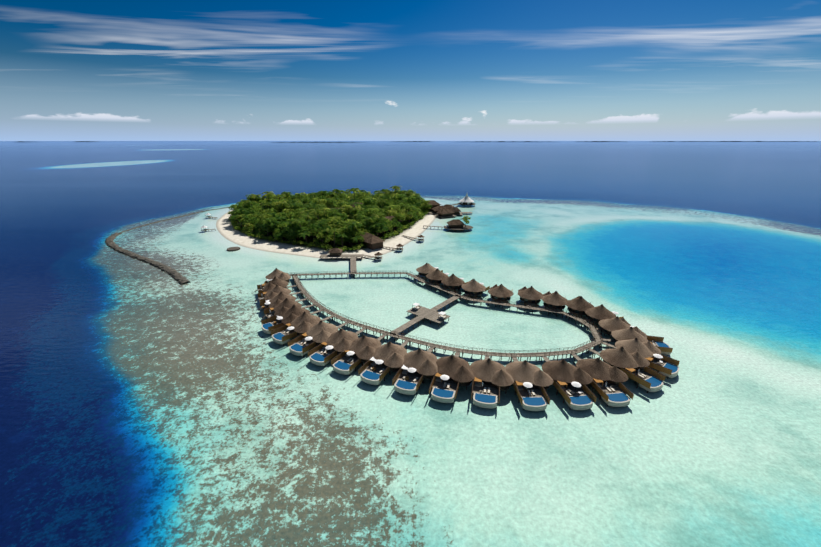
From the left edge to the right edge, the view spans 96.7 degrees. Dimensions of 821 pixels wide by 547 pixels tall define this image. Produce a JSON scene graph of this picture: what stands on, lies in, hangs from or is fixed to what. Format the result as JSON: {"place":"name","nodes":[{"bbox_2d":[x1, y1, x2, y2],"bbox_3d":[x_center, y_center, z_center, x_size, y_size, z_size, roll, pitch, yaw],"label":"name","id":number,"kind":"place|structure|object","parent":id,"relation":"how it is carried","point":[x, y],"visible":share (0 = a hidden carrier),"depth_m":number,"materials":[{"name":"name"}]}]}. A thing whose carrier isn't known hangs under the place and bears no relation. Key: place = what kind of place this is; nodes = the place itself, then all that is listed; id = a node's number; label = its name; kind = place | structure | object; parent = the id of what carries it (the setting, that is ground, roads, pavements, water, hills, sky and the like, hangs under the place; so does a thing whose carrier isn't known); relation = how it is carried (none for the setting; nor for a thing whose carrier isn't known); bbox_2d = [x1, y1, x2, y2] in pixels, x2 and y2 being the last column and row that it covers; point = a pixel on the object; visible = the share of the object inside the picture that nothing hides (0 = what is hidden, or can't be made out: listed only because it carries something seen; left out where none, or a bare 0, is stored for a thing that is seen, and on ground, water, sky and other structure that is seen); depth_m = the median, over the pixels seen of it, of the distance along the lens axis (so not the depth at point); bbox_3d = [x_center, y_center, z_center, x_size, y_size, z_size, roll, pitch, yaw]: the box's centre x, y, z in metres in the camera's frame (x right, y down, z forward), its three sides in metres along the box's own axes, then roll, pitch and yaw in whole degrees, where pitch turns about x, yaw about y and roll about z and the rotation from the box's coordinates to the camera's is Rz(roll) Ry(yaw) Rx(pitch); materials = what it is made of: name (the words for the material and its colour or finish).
{"place":"outdoors","nodes":[
{"label":"outdoors","id":0,"kind":"place"},
{"bbox_2d":[216,210,437,259],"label":"beach","id":1,"kind":"structure","parent":0,"point":[237,237],"depth_m":265.78,"materials":[{"name":"beige sand"}]},
{"bbox_2d":[232,208,245,212],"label":"tree","id":2,"kind":"object","parent":1,"relation":"on","point":[239,210],"visible":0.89,"depth_m":316.28,"materials":[{"name":"green plant"}]},
{"bbox_2d":[229,202,250,212],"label":"tree","id":3,"kind":"object","parent":1,"relation":"on","point":[240,203],"visible":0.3,"depth_m":346.58,"materials":[{"name":"green plant"}]},
{"bbox_2d":[238,214,256,224],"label":"tree","id":4,"kind":"object","parent":1,"relation":"on","point":[242,221],"visible":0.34,"depth_m":298.52,"materials":[{"name":"green plant"}]},
{"bbox_2d":[243,223,253,229],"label":"tree","id":5,"kind":"object","parent":1,"relation":"on","point":[249,225],"visible":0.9,"depth_m":287.93,"materials":[{"name":"green plant"}]},
{"bbox_2d":[243,210,255,216],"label":"tree","id":6,"kind":"object","parent":1,"relation":"on","point":[251,211],"visible":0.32,"depth_m":312.92,"materials":[{"name":"green plant"}]},
{"bbox_2d":[243,216,258,224],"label":"tree","id":7,"kind":"object","parent":1,"relation":"on","point":[252,220],"visible":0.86,"depth_m":293.94,"materials":[{"name":"green plant"}]},
{"bbox_2d":[246,194,263,201],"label":"tree","id":8,"kind":"object","parent":1,"relation":"on","point":[252,199],"visible":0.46,"depth_m":377.77,"materials":[{"name":"green plant"}]},
{"bbox_2d":[249,194,260,200],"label":"tree","id":9,"kind":"object","parent":1,"relation":"on","point":[256,196],"visible":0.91,"depth_m":372.36,"materials":[{"name":"green plant"}]},
{"bbox_2d":[251,206,264,212],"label":"tree","id":10,"kind":"object","parent":1,"relation":"on","point":[256,210],"visible":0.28,"depth_m":326.67,"materials":[{"name":"green plant"}]},
{"bbox_2d":[257,214,278,232],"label":"tree","id":11,"kind":"object","parent":1,"relation":"on","point":[262,218],"visible":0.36,"depth_m":283.81,"materials":[{"name":"green plant"}]},
{"bbox_2d":[262,193,274,202],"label":"tree","id":12,"kind":"object","parent":1,"relation":"on","point":[268,195],"visible":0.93,"depth_m":345.04,"materials":[{"name":"green plant"}]},
{"bbox_2d":[264,221,280,227],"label":"tree","id":13,"kind":"object","parent":1,"relation":"on","point":[271,223],"visible":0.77,"depth_m":269.82,"materials":[{"name":"green plant"}]},
{"bbox_2d":[260,217,286,230],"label":"tree","id":14,"kind":"object","parent":1,"relation":"on","point":[266,227],"visible":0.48,"depth_m":273.61,"materials":[{"name":"green plant"}]},
{"bbox_2d":[274,230,286,238],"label":"tree","id":15,"kind":"object","parent":1,"relation":"on","point":[279,236],"visible":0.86,"depth_m":262.27,"materials":[{"name":"green plant"}]},
{"bbox_2d":[273,212,287,220],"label":"tree","id":16,"kind":"object","parent":1,"relation":"on","point":[283,213],"visible":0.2,"depth_m":292.75,"materials":[{"name":"green plant"}]},
{"bbox_2d":[274,222,288,238],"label":"tree","id":17,"kind":"object","parent":1,"relation":"on","point":[282,227],"visible":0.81,"depth_m":267.61,"materials":[{"name":"green plant"}]},
{"bbox_2d":[273,201,289,213],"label":"tree","id":18,"kind":"object","parent":1,"relation":"on","point":[280,208],"visible":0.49,"depth_m":324.40,"materials":[{"name":"green plant"}]},
{"bbox_2d":[275,201,288,206],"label":"tree","id":19,"kind":"object","parent":1,"relation":"on","point":[280,204],"visible":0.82,"depth_m":323.33,"materials":[{"name":"green plant"}]},
{"bbox_2d":[278,212,300,218],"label":"tree","id":20,"kind":"object","parent":1,"relation":"on","point":[295,215],"visible":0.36,"depth_m":296.38,"materials":[{"name":"green plant"}]},
{"bbox_2d":[286,203,300,207],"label":"tree","id":21,"kind":"object","parent":1,"relation":"on","point":[294,204],"visible":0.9,"depth_m":315.86,"materials":[{"name":"green plant"}]},
{"bbox_2d":[284,221,309,240],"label":"tree","id":22,"kind":"object","parent":1,"relation":"on","point":[295,228],"visible":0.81,"depth_m":260.59,"materials":[{"name":"green plant"}]},
{"bbox_2d":[288,218,305,241],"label":"tree","id":23,"kind":"object","parent":1,"relation":"on","point":[298,220],"visible":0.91,"depth_m":259.32,"materials":[{"name":"green plant"}]},
{"bbox_2d":[290,206,306,212],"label":"tree","id":24,"kind":"object","parent":1,"relation":"on","point":[293,207],"visible":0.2,"depth_m":315.04,"materials":[{"name":"green plant"}]},
{"bbox_2d":[297,231,311,241],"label":"tree","id":25,"kind":"object","parent":1,"relation":"on","point":[304,234],"visible":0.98,"depth_m":250.44,"materials":[{"name":"green plant"}]},
{"bbox_2d":[297,214,316,218],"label":"tree","id":26,"kind":"object","parent":1,"relation":"on","point":[305,216],"visible":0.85,"depth_m":283.12,"materials":[{"name":"green plant"}]},
{"bbox_2d":[303,220,323,238],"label":"tree","id":27,"kind":"object","parent":1,"relation":"on","point":[306,223],"visible":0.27,"depth_m":267.75,"materials":[{"name":"green plant"}]},
{"bbox_2d":[306,209,322,219],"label":"tree","id":28,"kind":"object","parent":1,"relation":"on","point":[310,211],"visible":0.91,"depth_m":273.57,"materials":[{"name":"green plant"}]},
{"bbox_2d":[309,222,331,242],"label":"tree","id":29,"kind":"object","parent":1,"relation":"on","point":[312,226],"visible":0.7,"depth_m":258.51,"materials":[{"name":"green plant"}]},
{"bbox_2d":[316,232,329,244],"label":"tree","id":30,"kind":"object","parent":1,"relation":"on","point":[323,235],"visible":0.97,"depth_m":250.17,"materials":[{"name":"green plant"}]},
{"bbox_2d":[316,199,331,207],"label":"tree","id":31,"kind":"object","parent":1,"relation":"on","point":[321,202],"visible":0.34,"depth_m":347.25,"materials":[{"name":"green plant"}]},
{"bbox_2d":[316,208,331,219],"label":"tree","id":32,"kind":"object","parent":1,"relation":"on","point":[319,214],"visible":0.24,"depth_m":298.89,"materials":[{"name":"green plant"}]},
{"bbox_2d":[321,235,340,244],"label":"tree","id":33,"kind":"object","parent":1,"relation":"on","point":[328,240],"visible":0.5,"depth_m":253.31,"materials":[{"name":"green plant"}]},
{"bbox_2d":[318,216,343,225],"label":"tree","id":34,"kind":"object","parent":1,"relation":"on","point":[325,221],"visible":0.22,"depth_m":278.70,"materials":[{"name":"green plant"}]},
{"bbox_2d":[328,228,340,246],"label":"tree","id":35,"kind":"object","parent":1,"relation":"on","point":[333,230],"visible":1,"depth_m":246.74,"materials":[{"name":"green plant"}]},
{"bbox_2d":[323,208,349,220],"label":"tree","id":36,"kind":"object","parent":1,"relation":"on","point":[330,213],"visible":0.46,"depth_m":288.15,"materials":[{"name":"green plant"}]},
{"bbox_2d":[201,194,474,260],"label":"island buildings","id":37,"kind":"structure","parent":1,"relation":"on","point":[375,242],"depth_m":300.99,"materials":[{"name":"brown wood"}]},
{"bbox_2d":[460,215,470,223],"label":"tree","id":38,"kind":"object","parent":37,"relation":"on","point":[464,218],"visible":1,"depth_m":303.92,"materials":[{"name":"green plant"}]},
{"bbox_2d":[327,216,349,227],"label":"tree","id":39,"kind":"object","parent":1,"relation":"on","point":[334,220],"visible":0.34,"depth_m":271.76,"materials":[{"name":"green plant"}]},
{"bbox_2d":[333,238,346,246],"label":"tree","id":40,"kind":"object","parent":1,"relation":"on","point":[339,241],"visible":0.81,"depth_m":250.01,"materials":[{"name":"green plant"}]},
{"bbox_2d":[335,234,348,247],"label":"tree","id":41,"kind":"object","parent":1,"relation":"on","point":[338,235],"visible":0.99,"depth_m":246.01,"materials":[{"name":"green plant"}]},
{"bbox_2d":[331,227,354,237],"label":"tree","id":42,"kind":"object","parent":1,"relation":"on","point":[345,231],"visible":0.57,"depth_m":253.88,"materials":[{"name":"green plant"}]},
{"bbox_2d":[341,204,354,214],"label":"tree","id":43,"kind":"object","parent":1,"relation":"on","point":[346,209],"visible":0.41,"depth_m":304.73,"materials":[{"name":"green plant"}]},
{"bbox_2d":[345,221,362,231],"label":"tree","id":44,"kind":"object","parent":1,"relation":"on","point":[352,224],"visible":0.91,"depth_m":252.82,"materials":[{"name":"green plant"}]},
{"bbox_2d":[348,207,359,213],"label":"tree","id":45,"kind":"object","parent":1,"relation":"on","point":[350,210],"visible":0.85,"depth_m":302.15,"materials":[{"name":"green plant"}]},
{"bbox_2d":[350,236,360,245],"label":"tree","id":46,"kind":"object","parent":1,"relation":"on","point":[355,238],"visible":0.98,"depth_m":246.34,"materials":[{"name":"green plant"}]},
{"bbox_2d":[352,229,364,244],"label":"tree","id":47,"kind":"object","parent":1,"relation":"on","point":[357,233],"visible":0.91,"depth_m":251.54,"materials":[{"name":"green plant"}]},
{"bbox_2d":[352,222,367,231],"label":"tree","id":48,"kind":"object","parent":1,"relation":"on","point":[361,229],"visible":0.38,"depth_m":262.81,"materials":[{"name":"green plant"}]},
{"bbox_2d":[355,215,367,226],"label":"tree","id":49,"kind":"object","parent":1,"relation":"on","point":[360,217],"visible":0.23,"depth_m":283.45,"materials":[{"name":"green plant"}]},
{"bbox_2d":[353,210,369,218],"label":"tree","id":50,"kind":"object","parent":1,"relation":"on","point":[361,213],"visible":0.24,"depth_m":292.95,"materials":[{"name":"green plant"}]},
{"bbox_2d":[356,192,370,198],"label":"tree","id":51,"kind":"object","parent":1,"relation":"on","point":[361,194],"visible":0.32,"depth_m":398.70,"materials":[{"name":"green plant"}]},
{"bbox_2d":[355,208,378,219],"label":"tree","id":52,"kind":"object","parent":1,"relation":"on","point":[372,211],"visible":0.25,"depth_m":290.85,"materials":[{"name":"green plant"}]},
{"bbox_2d":[358,197,379,207],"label":"tree","id":53,"kind":"object","parent":1,"relation":"on","point":[367,201],"visible":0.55,"depth_m":346.99,"materials":[{"name":"green plant"}]},
{"bbox_2d":[364,217,374,223],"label":"tree","id":54,"kind":"object","parent":1,"relation":"on","point":[369,219],"visible":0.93,"depth_m":268.92,"materials":[{"name":"green plant"}]},
{"bbox_2d":[367,224,379,235],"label":"tree","id":55,"kind":"object","parent":1,"relation":"on","point":[373,226],"visible":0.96,"depth_m":266.52,"materials":[{"name":"green plant"}]},
{"bbox_2d":[368,227,384,236],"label":"tree","id":56,"kind":"object","parent":1,"relation":"on","point":[375,230],"visible":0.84,"depth_m":266.55,"materials":[{"name":"green plant"}]},
{"bbox_2d":[367,217,387,223],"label":"tree","id":57,"kind":"object","parent":1,"relation":"on","point":[372,221],"visible":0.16,"depth_m":278.44,"materials":[{"name":"green plant"}]},
{"bbox_2d":[367,218,388,233],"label":"tree","id":58,"kind":"object","parent":1,"relation":"on","point":[383,227],"visible":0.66,"depth_m":272.47,"materials":[{"name":"green plant"}]},
{"bbox_2d":[371,214,385,218],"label":"tree","id":59,"kind":"object","parent":1,"relation":"on","point":[376,215],"visible":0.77,"depth_m":283.92,"materials":[{"name":"green plant"}]},
{"bbox_2d":[378,201,392,207],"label":"tree","id":60,"kind":"object","parent":1,"relation":"on","point":[386,204],"visible":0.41,"depth_m":346.88,"materials":[{"name":"green plant"}]},
{"bbox_2d":[382,218,392,232],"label":"tree","id":61,"kind":"object","parent":1,"relation":"on","point":[390,226],"visible":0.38,"depth_m":282.81,"materials":[{"name":"green plant"}]},
{"bbox_2d":[381,206,396,210],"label":"tree","id":62,"kind":"object","parent":1,"relation":"on","point":[389,208],"visible":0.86,"depth_m":311.65,"materials":[{"name":"green plant"}]},
{"bbox_2d":[383,205,400,212],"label":"tree","id":63,"kind":"object","parent":1,"relation":"on","point":[397,209],"visible":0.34,"depth_m":323.17,"materials":[{"name":"green plant"}]},
{"bbox_2d":[386,209,405,219],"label":"tree","id":64,"kind":"object","parent":1,"relation":"on","point":[391,213],"visible":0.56,"depth_m":304.52,"materials":[{"name":"green plant"}]},
{"bbox_2d":[391,220,401,231],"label":"tree","id":65,"kind":"object","parent":1,"relation":"on","point":[399,225],"visible":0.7,"depth_m":290.54,"materials":[{"name":"green plant"}]},
{"bbox_2d":[390,194,406,201],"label":"tree","id":66,"kind":"object","parent":1,"relation":"on","point":[399,197],"visible":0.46,"depth_m":377.48,"materials":[{"name":"green plant"}]},
{"bbox_2d":[399,210,412,220],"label":"tree","id":67,"kind":"object","parent":1,"relation":"on","point":[406,216],"visible":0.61,"depth_m":316.31,"materials":[{"name":"green plant"}]},
{"bbox_2d":[400,196,420,207],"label":"tree","id":68,"kind":"object","parent":1,"relation":"on","point":[410,201],"visible":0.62,"depth_m":355.79,"materials":[{"name":"green plant"}]},
{"bbox_2d":[410,195,427,205],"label":"tree","id":69,"kind":"object","parent":1,"relation":"on","point":[418,198],"visible":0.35,"depth_m":373.69,"materials":[{"name":"green plant"}]},
{"bbox_2d":[420,200,431,210],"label":"tree","id":70,"kind":"object","parent":1,"relation":"on","point":[425,202],"visible":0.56,"depth_m":369.53,"materials":[{"name":"green plant"}]},
{"bbox_2d":[0,141,820,546],"bbox_3d":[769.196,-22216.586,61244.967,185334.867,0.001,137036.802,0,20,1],"label":"sea","id":71,"kind":"structure","parent":0,"point":[144,403],"depth_m":129.42,"materials":[{"name":"blue liquid"}]},
{"bbox_2d":[105,207,229,283],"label":"breakwater","id":72,"kind":"object","parent":71,"relation":"in","point":[174,274],"visible":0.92,"depth_m":232.11,"materials":[{"name":"stone"}]},
{"bbox_2d":[255,276,288,293],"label":"villa","id":73,"kind":"object","parent":71,"relation":"in","point":[270,285],"visible":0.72,"depth_m":175.30,"materials":[{"name":"brown wicker"}]},
{"bbox_2d":[255,285,290,301],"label":"villa","id":74,"kind":"object","parent":71,"relation":"in","point":[276,290],"visible":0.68,"depth_m":166.70,"materials":[{"name":"brown wood"}]},
{"bbox_2d":[258,291,295,310],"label":"villa","id":75,"kind":"object","parent":71,"relation":"in","point":[279,298],"visible":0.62,"depth_m":158.35,"materials":[{"name":"brown wicker"}]},
{"bbox_2d":[262,298,301,318],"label":"villa","id":76,"kind":"object","parent":71,"relation":"in","point":[283,307],"visible":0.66,"depth_m":151.23,"materials":[{"name":"brown wood"}]},
{"bbox_2d":[261,305,309,334],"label":"villa","id":77,"kind":"object","parent":71,"relation":"in","point":[292,313],"visible":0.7,"depth_m":144.07,"materials":[{"name":"brown wood"}]},
{"bbox_2d":[271,311,320,345],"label":"villa","id":78,"kind":"object","parent":71,"relation":"in","point":[303,323],"visible":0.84,"depth_m":136.50,"materials":[{"name":"brown wood"}]},
{"bbox_2d":[287,320,337,356],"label":"villa","id":79,"kind":"object","parent":71,"relation":"in","point":[320,332],"visible":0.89,"depth_m":129.69,"materials":[{"name":"brown wood"}]},
{"bbox_2d":[308,328,357,366],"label":"villa","id":80,"kind":"object","parent":71,"relation":"in","point":[338,342],"visible":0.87,"depth_m":124.41,"materials":[{"name":"brown wood"}]},
{"bbox_2d":[331,335,380,375],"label":"villa","id":81,"kind":"object","parent":71,"relation":"in","point":[362,349],"visible":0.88,"depth_m":120.13,"materials":[{"name":"brown wood"}]},
{"bbox_2d":[358,341,406,385],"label":"villa","id":82,"kind":"object","parent":71,"relation":"in","point":[380,364],"visible":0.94,"depth_m":115.37,"materials":[{"name":"brown wood"}]},
{"bbox_2d":[392,348,437,395],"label":"villa","id":83,"kind":"object","parent":71,"relation":"in","point":[418,367],"visible":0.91,"depth_m":111.35,"materials":[{"name":"brown wood"}]},
{"bbox_2d":[19,141,816,142],"bbox_3d":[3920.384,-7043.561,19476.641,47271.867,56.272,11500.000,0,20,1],"label":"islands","id":84,"kind":"object","parent":71,"relation":"on","point":[529,141],"visible":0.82,"depth_m":22586.22,"materials":[{"name":"blue"}]},
{"bbox_2d":[287,256,615,362],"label":"walkways","id":85,"kind":"structure","parent":71,"relation":"in","point":[421,313],"depth_m":147.22,"materials":[{"name":"brown wood"}]},
{"bbox_2d":[264,268,290,284],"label":"villa","id":86,"kind":"object","parent":85,"relation":"on","point":[279,274],"visible":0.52,"depth_m":185.57,"materials":[{"name":"brown wood"}]},
{"bbox_2d":[416,263,442,278],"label":"villa","id":87,"kind":"object","parent":85,"relation":"on","point":[425,269],"visible":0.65,"depth_m":196.39,"materials":[{"name":"brown wicker"}]},
{"bbox_2d":[426,268,448,285],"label":"villa","id":88,"kind":"object","parent":85,"relation":"on","point":[437,276],"visible":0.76,"depth_m":186.10,"materials":[{"name":"brown wood"}]},
{"bbox_2d":[441,274,466,292],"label":"villa","id":89,"kind":"object","parent":85,"relation":"on","point":[453,282],"visible":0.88,"depth_m":178.79,"materials":[{"name":"brown wood"}]},
{"bbox_2d":[462,279,489,297],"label":"villa","id":90,"kind":"object","parent":85,"relation":"on","point":[473,287],"visible":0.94,"depth_m":172.13,"materials":[{"name":"brown wicker"}]},
{"bbox_2d":[488,284,513,300],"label":"villa","id":91,"kind":"object","parent":85,"relation":"on","point":[501,292],"visible":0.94,"depth_m":166.27,"materials":[{"name":"brown wood"}]},
{"bbox_2d":[518,286,542,304],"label":"villa","id":92,"kind":"object","parent":85,"relation":"on","point":[531,295],"visible":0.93,"depth_m":163.60,"materials":[{"name":"brown wicker"}]},
{"bbox_2d":[541,291,567,310],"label":"villa","id":93,"kind":"object","parent":85,"relation":"on","point":[555,300],"visible":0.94,"depth_m":157.85,"materials":[{"name":"brown wicker"}]},
{"bbox_2d":[566,296,593,317],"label":"villa","id":94,"kind":"object","parent":85,"relation":"on","point":[579,305],"visible":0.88,"depth_m":152.93,"materials":[{"name":"brown wood"}]},
{"bbox_2d":[429,354,474,403],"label":"villa","id":95,"kind":"object","parent":71,"relation":"in","point":[452,375],"visible":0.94,"depth_m":108.38,"materials":[{"name":"brown wood"}]},
{"bbox_2d":[470,358,513,408],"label":"villa","id":96,"kind":"object","parent":71,"relation":"in","point":[492,379],"visible":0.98,"depth_m":106.69,"materials":[{"name":"brown wood"}]},
{"bbox_2d":[505,360,553,410],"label":"villa","id":97,"kind":"object","parent":71,"relation":"in","point":[532,383],"visible":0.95,"depth_m":106.04,"materials":[{"name":"brown wood"}]},
{"bbox_2d":[542,359,596,409],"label":"villa","id":98,"kind":"object","parent":71,"relation":"in","point":[570,382],"visible":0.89,"depth_m":106.38,"materials":[{"name":"brown wicker"}]},
{"bbox_2d":[585,304,623,326],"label":"villa","id":99,"kind":"object","parent":71,"relation":"in","point":[597,314],"visible":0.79,"depth_m":145.84,"materials":[{"name":"brown wood"}]},
{"bbox_2d":[576,357,633,406],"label":"villa","id":100,"kind":"object","parent":71,"relation":"in","point":[608,386],"visible":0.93,"depth_m":107.64,"materials":[{"name":"brown wood"}]},
{"bbox_2d":[598,316,633,338],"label":"villa","id":101,"kind":"object","parent":71,"relation":"in","point":[608,326],"visible":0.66,"depth_m":136.90,"materials":[{"name":"brown wood"}]},
{"bbox_2d":[600,347,665,392],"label":"villa","id":102,"kind":"object","parent":71,"relation":"in","point":[631,365],"visible":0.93,"depth_m":113.63,"materials":[{"name":"brown wood"}]},
{"bbox_2d":[611,326,672,355],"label":"villa","id":103,"kind":"object","parent":71,"relation":"in","point":[640,335],"visible":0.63,"depth_m":129.02,"materials":[{"name":"brown wood"}]},
{"bbox_2d":[615,338,679,378],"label":"villa","id":104,"kind":"object","parent":71,"relation":"in","point":[649,351],"visible":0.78,"depth_m":119.62,"materials":[{"name":"brown wood"}]},
{"bbox_2d":[0,0,820,140],"label":"sky","id":105,"kind":"structure","parent":0,"point":[71,70],"materials":[{"name":"blue"}]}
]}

